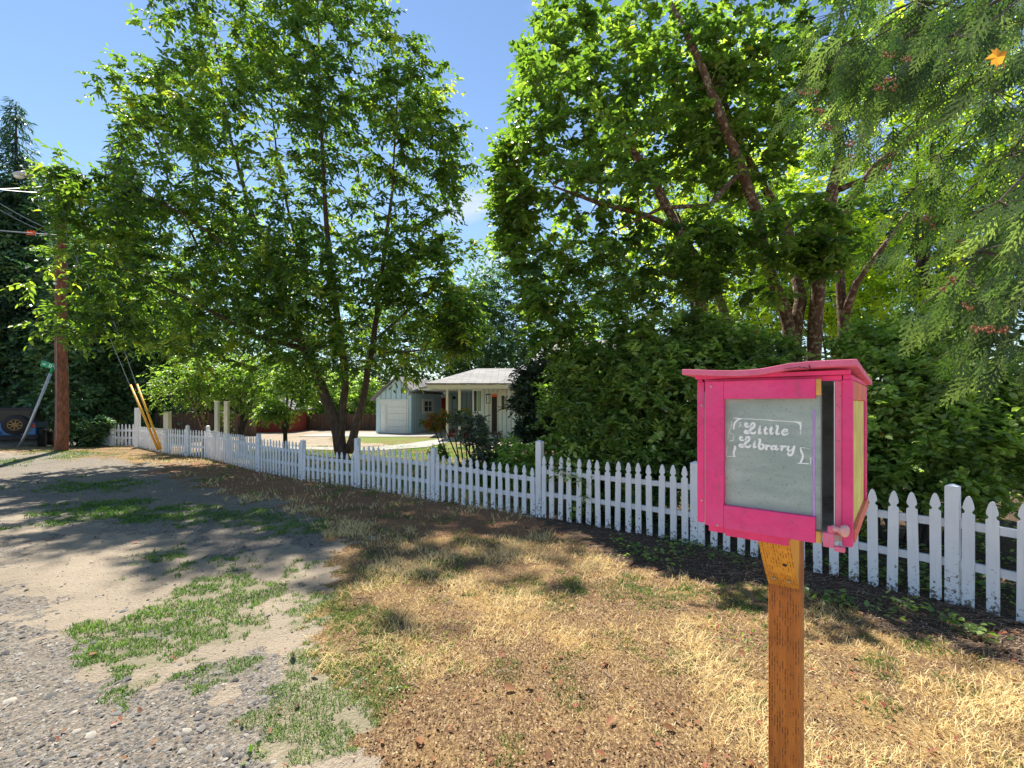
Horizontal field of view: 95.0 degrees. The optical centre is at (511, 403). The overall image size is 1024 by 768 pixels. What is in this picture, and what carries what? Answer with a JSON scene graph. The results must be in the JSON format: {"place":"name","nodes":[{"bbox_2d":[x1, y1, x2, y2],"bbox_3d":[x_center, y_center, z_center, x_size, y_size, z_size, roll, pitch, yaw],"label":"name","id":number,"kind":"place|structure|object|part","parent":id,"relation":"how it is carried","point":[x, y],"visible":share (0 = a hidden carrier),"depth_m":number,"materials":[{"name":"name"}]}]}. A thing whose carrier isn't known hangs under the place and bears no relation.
{"place":"outdoors","nodes":[
{"label":"outdoors","id":0,"kind":"place"},
{"bbox_2d":[252,437,469,450],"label":"path","id":1,"kind":"structure","parent":0,"point":[429,443],"depth_m":18.44,"materials":[{"name":"concrete"}]},
{"bbox_2d":[299,429,452,436],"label":"driveway","id":2,"kind":"structure","parent":0,"point":[416,434],"depth_m":25.54,"materials":[{"name":"concrete"}]},
{"bbox_2d":[380,399,385,432],"bbox_3d":[-7.405,0.701,26.898,0.347,1.902,0.056,0,0,0],"label":"trellis","id":3,"kind":"object","parent":2,"relation":"on","point":[383,414],"visible":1,"depth_m":26.89,"materials":[{"name":"white wood"}]},
{"bbox_2d":[0,445,1022,767],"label":"green grass","id":4,"kind":"structure","parent":0,"point":[126,513],"depth_m":3.71,"materials":[{"name":"green plant"}]},
{"bbox_2d":[0,405,1023,767],"bbox_3d":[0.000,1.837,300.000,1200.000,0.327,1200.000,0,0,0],"label":"ground","id":5,"kind":"structure","parent":0,"point":[84,579],"depth_m":3.53,"materials":[{"name":"beige soil"}]},
{"bbox_2d":[0,407,53,446],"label":"parked car","id":6,"kind":"object","parent":5,"relation":"on","point":[14,421],"visible":0.88,"depth_m":20.12,"materials":[{"name":"blue metal"}]},
{"bbox_3d":[-21.368,0.515,20.006,1.160,0.430,0.022,0,0,-38],"label":"rear window","id":7,"kind":"part","parent":6,"relation":"part of","materials":[{"name":"black glass"}]},
{"bbox_2d":[0,154,85,420],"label":"forest tree","id":8,"kind":"object","parent":5,"relation":"on","point":[32,215],"visible":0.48,"depth_m":24.49,"materials":[{"name":"green plant"}]},
{"bbox_2d":[18,361,68,446],"bbox_3d":[-18.466,0.061,18.469,2.038,3.520,0.099,0,0,0],"label":"street sign","id":9,"kind":"object","parent":5,"relation":"on","point":[50,366],"visible":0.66,"depth_m":18.45,"materials":[{"name":"metal"}]},
{"bbox_2d":[0,96,116,427],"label":"fir tree","id":10,"kind":"object","parent":5,"relation":"on","point":[16,161],"visible":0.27,"depth_m":25.46,"materials":[{"name":"green plant"}]},
{"bbox_2d":[53,186,68,450],"bbox_3d":[-16.320,-3.124,16.991,0.425,10.259,0.425,0,0,-44],"label":"utility pole","id":11,"kind":"object","parent":5,"relation":"on","point":[61,435],"visible":0.65,"depth_m":16.87,"materials":[{"name":"brown wood"}]},
{"bbox_2d":[0,186,40,189],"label":"power line","id":12,"kind":"object","parent":11,"relation":"attached to","point":[15,188],"visible":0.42,"depth_m":15.07,"materials":[{"name":"metal"}]},
{"bbox_2d":[2,190,38,192],"bbox_3d":[-16.038,-6.671,14.001,0.027,1.945,6.034,0,0,-5],"label":"power line","id":13,"kind":"object","parent":11,"relation":"attached to","point":[19,191],"visible":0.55,"depth_m":15.40,"materials":[{"name":"metal"}]},
{"bbox_2d":[0,210,50,234],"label":"power line","id":14,"kind":"object","parent":11,"relation":"attached to","point":[23,222],"visible":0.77,"depth_m":14.43,"materials":[{"name":"metal"}]},
{"bbox_2d":[0,230,55,234],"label":"power line","id":15,"kind":"object","parent":11,"relation":"attached to","point":[25,232],"visible":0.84,"depth_m":15.80,"materials":[{"name":"metal"}]},
{"bbox_2d":[0,203,55,231],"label":"power line","id":16,"kind":"object","parent":11,"relation":"attached to","point":[22,216],"visible":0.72,"depth_m":14.32,"materials":[{"name":"metal"}]},
{"bbox_2d":[12,171,46,179],"bbox_3d":[-16.551,-7.852,16.389,0.538,0.257,1.240,0,0,40],"label":"street lamp","id":17,"kind":"object","parent":11,"relation":"attached to","point":[18,174],"visible":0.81,"depth_m":16.02,"materials":[{"name":"metal"}]},
{"bbox_2d":[69,241,158,452],"bbox_3d":[-14.271,-2.394,16.618,4.196,8.398,0.076,0,0,10],"label":"guy wire","id":18,"kind":"object","parent":11,"relation":"attached to","point":[146,422],"visible":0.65,"depth_m":16.37,"materials":[{"name":"yellow plastic"}]},
{"bbox_2d":[82,235,161,451],"bbox_3d":[-14.220,-3.224,16.644,4.288,10.058,0.076,0,0,10],"label":"guy wire","id":19,"kind":"object","parent":11,"relation":"attached to","point":[151,423],"visible":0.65,"depth_m":16.35,"materials":[{"name":"yellow plastic"}]},
{"bbox_2d":[51,411,117,446],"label":"garden bush","id":20,"kind":"object","parent":5,"relation":"on","point":[84,431],"visible":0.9,"depth_m":18.53,"materials":[{"name":"green plant"}]},
{"bbox_2d":[0,222,170,435],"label":"forest tree","id":21,"kind":"object","parent":5,"relation":"on","point":[76,370],"visible":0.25,"depth_m":22.16,"materials":[{"name":"green plant"}]},
{"bbox_2d":[32,193,142,432],"bbox_3d":[-28.177,-5.899,29.973,8.880,16.999,9.062,0,0,0],"label":"fir tree","id":22,"kind":"object","parent":5,"relation":"on","point":[130,423],"depth_m":30.40,"materials":[{"name":"green plant"}]},
{"bbox_2d":[97,435,108,445],"bbox_3d":[-17.517,1.280,19.739,3.152,0.877,0.059,0,0,30],"label":"picket fence","id":23,"kind":"object","parent":5,"relation":"on","point":[107,441],"visible":0.12,"depth_m":19.09,"materials":[{"name":"white wood"}]},
{"bbox_2d":[109,424,133,445],"bbox_3d":[-15.619,1.230,18.831,1.218,1.000,0.120,0,0,12],"label":"picket fence","id":24,"kind":"object","parent":5,"relation":"on","point":[112,440],"visible":0.95,"depth_m":18.82,"materials":[{"name":"paint"}]},
{"bbox_2d":[82,123,181,413],"bbox_3d":[-31.641,-10.142,38.093,11.680,25.334,11.632,0,0,0],"label":"fir tree","id":25,"kind":"object","parent":5,"relation":"on","point":[108,146],"visible":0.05,"depth_m":37.62,"materials":[{"name":"green plant"}]},
{"bbox_2d":[134,408,140,446],"bbox_3d":[-14.643,0.983,18.356,0.150,1.633,0.150,0,0,0],"label":"wooden post","id":26,"kind":"object","parent":5,"relation":"on","point":[137,418],"visible":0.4,"depth_m":18.28,"materials":[{"name":"paint"}]},
{"bbox_2d":[71,251,230,441],"bbox_3d":[-18.959,-2.656,24.856,6.912,11.007,6.960,0,0,41],"label":"forest tree","id":27,"kind":"object","parent":5,"relation":"on","point":[140,370],"visible":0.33,"depth_m":23.14,"materials":[{"name":"green plant"}]},
{"bbox_2d":[163,412,171,452],"bbox_3d":[-11.937,1.039,16.261,0.170,1.523,0.170,0,0,0],"label":"wooden post","id":28,"kind":"object","parent":5,"relation":"on","point":[167,420],"visible":0.47,"depth_m":16.18,"materials":[{"name":"white wood"}]},
{"bbox_2d":[0,492,377,767],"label":"gravel stones","id":29,"kind":"object","parent":5,"relation":"on","point":[140,743],"visible":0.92,"depth_m":2.58,"materials":[{"name":"grey gravel"}]},
{"bbox_2d":[136,350,253,450],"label":"tree","id":30,"kind":"object","parent":5,"relation":"on","point":[194,388],"visible":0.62,"depth_m":16.38,"materials":[{"name":"green plant"}]},
{"bbox_2d":[155,412,256,437],"bbox_3d":[-15.535,1.075,23.971,4.383,1.310,0.125,0,0,-27],"label":"board fence","id":31,"kind":"object","parent":5,"relation":"on","point":[193,423],"visible":0.36,"depth_m":23.80,"materials":[{"name":"brown wood"}]},
{"bbox_2d":[152,365,267,413],"bbox_3d":[-20.147,-0.487,33.130,10.222,5.646,4.726,0,0,0],"label":"garden bush","id":32,"kind":"object","parent":5,"relation":"on","point":[211,410],"visible":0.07,"depth_m":32.32,"materials":[{"name":"green plant"}]},
{"bbox_2d":[133,222,299,412],"bbox_3d":[-20.904,-5.490,32.591,13.392,14.589,7.727,0,0,0],"label":"forest tree","id":33,"kind":"object","parent":5,"relation":"on","point":[189,264],"visible":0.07,"depth_m":32.40,"materials":[{"name":"green plant"}]},
{"bbox_2d":[214,401,219,431],"bbox_3d":[-9.039,0.859,14.385,0.110,1.882,0.110,0,0,0],"label":"wooden post","id":34,"kind":"object","parent":5,"relation":"on","point":[217,416],"visible":0.54,"depth_m":14.33,"materials":[{"name":"white wood"}]},
{"bbox_2d":[224,402,229,456],"bbox_3d":[-9.095,0.866,14.960,0.120,1.868,0.120,0,0,0],"label":"wooden post","id":35,"kind":"object","parent":5,"relation":"on","point":[227,417],"visible":0.56,"depth_m":14.90,"materials":[{"name":"white wood"}]},
{"bbox_2d":[0,0,500,458],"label":"cherry tree","id":36,"kind":"object","parent":5,"relation":"on","point":[457,315],"visible":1,"depth_m":13.36,"materials":[{"name":"green plant"}]},
{"bbox_2d":[199,352,301,439],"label":"tree","id":37,"kind":"object","parent":5,"relation":"on","point":[243,387],"visible":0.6,"depth_m":16.26,"materials":[{"name":"green plant"}]},
{"bbox_2d":[251,394,316,431],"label":"red shed","id":38,"kind":"structure","parent":5,"relation":"on","point":[301,425],"depth_m":28.36,"materials":[{"name":"red wood"}]},
{"bbox_2d":[248,356,331,454],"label":"tree","id":39,"kind":"object","parent":5,"relation":"on","point":[270,411],"visible":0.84,"depth_m":15.08,"materials":[{"name":"green plant"}]},
{"bbox_2d":[247,362,339,413],"bbox_3d":[-17.211,-0.405,35.939,8.677,6.267,4.434,0,0,0],"label":"garden bush","id":40,"kind":"object","parent":5,"relation":"on","point":[304,387],"visible":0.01,"depth_m":35.91,"materials":[{"name":"green plant"}]},
{"bbox_2d":[229,291,400,404],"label":"forest tree","id":41,"kind":"object","parent":5,"relation":"on","point":[346,339],"visible":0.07,"depth_m":38.31,"materials":[{"name":"green plant"}]},
{"bbox_2d":[296,364,383,413],"bbox_3d":[-12.272,-0.460,31.851,7.624,4.618,4.083,0,0,0],"label":"garden bush","id":42,"kind":"object","parent":5,"relation":"on","point":[355,392],"visible":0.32,"depth_m":31.41,"materials":[{"name":"green plant"}]},
{"bbox_2d":[307,414,375,429],"bbox_3d":[-10.550,1.175,30.168,5.300,1.110,0.125,0,0,0],"label":"board fence","id":43,"kind":"object","parent":5,"relation":"on","point":[321,422],"visible":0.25,"depth_m":30.20,"materials":[{"name":"brown wood"}]},
{"bbox_2d":[308,363,390,412],"bbox_3d":[-13.590,-0.288,38.002,8.696,6.151,4.514,0,0,0],"label":"garden bush","id":44,"kind":"object","parent":5,"relation":"on","point":[377,378],"visible":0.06,"depth_m":37.68,"materials":[{"name":"green plant"}]},
{"bbox_2d":[323,289,456,399],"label":"forest tree","id":45,"kind":"object","parent":5,"relation":"on","point":[403,346],"visible":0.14,"depth_m":38.77,"materials":[{"name":"green plant"}]},
{"bbox_2d":[427,443,449,470],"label":"garden plant","id":46,"kind":"object","parent":5,"relation":"on","point":[441,454],"visible":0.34,"depth_m":11.46,"materials":[{"name":"green plant"}]},
{"bbox_2d":[417,406,473,475],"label":"azalea bush","id":47,"kind":"object","parent":5,"relation":"on","point":[444,414],"visible":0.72,"depth_m":10.97,"materials":[{"name":"green plant"}]},
{"bbox_2d":[446,411,513,484],"bbox_3d":[-0.633,0.984,9.655,1.179,1.666,1.375,0,0,-35],"label":"rhododendron","id":48,"kind":"object","parent":5,"relation":"on","point":[482,443],"visible":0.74,"depth_m":9.59,"materials":[{"name":"green plant"}]},
{"bbox_2d":[417,250,557,379],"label":"forest tree","id":49,"kind":"object","parent":5,"relation":"on","point":[500,358],"visible":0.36,"depth_m":35.19,"materials":[{"name":"green plant"}]},
{"bbox_2d":[473,453,510,489],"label":"garden plant","id":50,"kind":"object","parent":5,"relation":"on","point":[488,478],"visible":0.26,"depth_m":9.12,"materials":[{"name":"green plant"}]},
{"bbox_2d":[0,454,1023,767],"bbox_3d":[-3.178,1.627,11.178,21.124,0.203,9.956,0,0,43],"label":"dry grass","id":51,"kind":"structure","parent":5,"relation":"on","point":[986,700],"depth_m":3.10,"materials":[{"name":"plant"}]},
{"bbox_2d":[490,431,547,497],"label":"leafy bush","id":52,"kind":"object","parent":5,"relation":"on","point":[507,455],"visible":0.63,"depth_m":8.71,"materials":[{"name":"green plant"}]},
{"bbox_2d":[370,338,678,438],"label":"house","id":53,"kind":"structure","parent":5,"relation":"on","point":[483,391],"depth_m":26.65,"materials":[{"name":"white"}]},
{"bbox_2d":[388,401,406,432],"bbox_3d":[-6.579,0.750,26.863,1.152,1.867,0.040,0,0,12],"label":"garage door","id":54,"kind":"structure","parent":53,"relation":"in","point":[397,410],"depth_m":26.85,"materials":[{"name":"white metal"}]},
{"bbox_2d":[422,399,433,413],"bbox_3d":[-5.185,0.174,29.114,0.083,0.910,1.891,0,0,12],"label":"window","id":55,"kind":"structure","parent":53,"relation":"in","point":[427,404],"depth_m":28.95,"materials":[{"name":"clear glass"}]},
{"bbox_2d":[441,398,445,428],"bbox_3d":[-4.492,0.662,31.440,0.465,2.112,0.030,0,0,0],"label":"door","id":56,"kind":"structure","parent":53,"relation":"in","point":[443,400],"depth_m":31.43,"materials":[{"name":"red paint"}]},
{"bbox_2d":[473,389,481,412],"bbox_3d":[-1.716,-0.145,23.153,0.453,1.186,0.066,0,0,6],"label":"window","id":57,"kind":"structure","parent":53,"relation":"in","point":[477,393],"depth_m":23.12,"materials":[{"name":"clear glass"}]},
{"bbox_2d":[492,397,496,432],"bbox_3d":[-0.866,0.479,23.041,0.252,1.877,0.030,0,0,6],"label":"door","id":58,"kind":"structure","parent":53,"relation":"in","point":[494,399],"depth_m":23.03,"materials":[{"name":"brown wood"}]},
{"bbox_2d":[500,390,505,410],"bbox_3d":[-0.448,-0.170,23.037,0.317,1.022,0.066,0,0,6],"label":"window","id":59,"kind":"structure","parent":53,"relation":"in","point":[502,392],"depth_m":23.01,"materials":[{"name":"clear glass"}]},
{"bbox_2d":[25,470,1023,767],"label":"leaf litter","id":60,"kind":"object","parent":5,"relation":"on","point":[407,724],"visible":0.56,"depth_m":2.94,"materials":[{"name":"brown plant"}]},
{"bbox_2d":[497,343,587,478],"bbox_3d":[0.861,0.244,10.202,2.392,3.164,1.999,0,0,0],"label":"dark shrub","id":61,"kind":"object","parent":5,"relation":"on","point":[522,400],"visible":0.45,"depth_m":9.85,"materials":[{"name":"green plant"}]},
{"bbox_2d":[548,465,554,501],"bbox_3d":[0.690,1.390,8.200,0.100,0.620,0.100,0,0,0],"label":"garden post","id":62,"kind":"object","parent":5,"relation":"on","point":[548,488],"visible":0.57,"depth_m":8.22,"materials":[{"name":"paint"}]},
{"bbox_2d":[138,425,1023,622],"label":"picket fence","id":63,"kind":"object","parent":5,"relation":"on","point":[959,580],"visible":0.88,"depth_m":6.08,"materials":[{"name":"paint"}]},
{"bbox_2d":[499,217,681,350],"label":"forest tree","id":64,"kind":"object","parent":5,"relation":"on","point":[573,287],"visible":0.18,"depth_m":35.05,"materials":[{"name":"green plant"}]},
{"bbox_2d":[522,303,735,524],"bbox_3d":[1.821,0.203,7.409,3.346,3.475,2.463,0,0,0],"label":"hedge shrub","id":65,"kind":"object","parent":5,"relation":"on","point":[623,428],"visible":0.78,"depth_m":7.02,"materials":[{"name":"green plant"}]},
{"bbox_2d":[242,508,1023,764],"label":"weed cover","id":66,"kind":"object","parent":5,"relation":"on","point":[258,742],"visible":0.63,"depth_m":3.35,"materials":[{"name":"green plant"}]},
{"bbox_2d":[307,506,1023,705],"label":"twig litter","id":67,"kind":"object","parent":5,"relation":"on","point":[1008,621],"visible":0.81,"depth_m":3.70,"materials":[{"name":"brown wood"}]},
{"bbox_2d":[583,188,788,342],"bbox_3d":[11.108,-5.733,29.144,13.398,15.072,7.761,0,0,0],"label":"forest tree","id":68,"kind":"object","parent":5,"relation":"on","point":[686,300],"visible":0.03,"depth_m":29.22,"materials":[{"name":"green plant"}]},
{"bbox_2d":[592,9,852,322],"bbox_3d":[7.909,-6.680,18.090,10.362,17.002,4.726,0,0,0],"label":"understorey tree","id":69,"kind":"object","parent":5,"relation":"on","point":[705,197],"visible":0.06,"depth_m":17.76,"materials":[{"name":"green plant"}]},
{"bbox_2d":[473,0,1000,371],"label":"broad leaved tree","id":70,"kind":"object","parent":5,"relation":"on","point":[819,256],"visible":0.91,"depth_m":8.25,"materials":[{"name":"green plant"}]},
{"bbox_2d":[667,312,877,509],"bbox_3d":[3.469,0.191,6.757,2.687,3.270,2.679,0,0,0],"label":"hedge shrub","id":71,"kind":"object","parent":5,"relation":"on","point":[746,348],"visible":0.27,"depth_m":6.75,"materials":[{"name":"green plant"}]},
{"bbox_2d":[682,359,871,767],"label":"little library","id":72,"kind":"structure","parent":5,"relation":"on","point":[781,464],"depth_m":1.35,"materials":[{"name":"pink wood"}]},
{"bbox_2d":[705,379,821,542],"bbox_3d":[0.697,0.149,1.321,0.293,0.431,0.022,0,0,39],"label":"door","id":73,"kind":"structure","parent":72,"relation":"in","point":[763,438],"depth_m":1.31,"materials":[{"name":"pink paint"}]},
{"bbox_2d":[687,113,913,360],"bbox_3d":[8.576,-3.717,15.022,6.472,11.055,4.227,0,0,0],"label":"understorey tree","id":74,"kind":"object","parent":5,"relation":"on","point":[829,315],"visible":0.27,"depth_m":14.32,"materials":[{"name":"green plant"}]},
{"bbox_2d":[609,492,1020,642],"bbox_3d":[5.644,1.632,5.878,8.957,0.160,6.324,0,0,0],"label":"ivy cover","id":75,"kind":"object","parent":5,"relation":"on","point":[967,626],"visible":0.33,"depth_m":4.50,"materials":[{"name":"green plant"}]},
{"bbox_2d":[733,174,964,379],"bbox_3d":[17.056,-4.950,23.705,11.970,13.511,6.901,0,0,21],"label":"forest tree","id":76,"kind":"object","parent":5,"relation":"on","point":[889,207],"visible":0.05,"depth_m":22.53,"materials":[{"name":"green plant"}]},
{"bbox_2d":[769,0,1023,412],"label":"cedar tree","id":77,"kind":"object","parent":5,"relation":"on","point":[980,32],"visible":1,"depth_m":4.16,"materials":[{"name":"green plant"}]},
{"bbox_2d":[986,47,1006,73],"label":"maple leaf","id":78,"kind":"object","parent":77,"relation":"attached to","point":[996,57],"visible":1,"depth_m":2.89,"materials":[{"name":"plant"}]},
{"bbox_2d":[816,306,1023,550],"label":"hedge shrub","id":79,"kind":"object","parent":5,"relation":"on","point":[975,452],"visible":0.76,"depth_m":5.27,"materials":[{"name":"green plant"}]},
{"bbox_2d":[821,0,1023,337],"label":"understorey tree","id":80,"kind":"object","parent":5,"relation":"on","point":[878,282],"visible":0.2,"depth_m":13.80,"materials":[{"name":"green plant"}]},
{"bbox_2d":[856,124,1023,374],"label":"forest tree","id":81,"kind":"object","parent":5,"relation":"on","point":[1020,321],"visible":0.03,"depth_m":20.10,"materials":[{"name":"green plant"}]},
{"bbox_2d":[0,0,1023,400],"label":"sky","id":82,"kind":"structure","parent":0,"point":[43,43],"materials":[{"name":"blue"}]}
]}

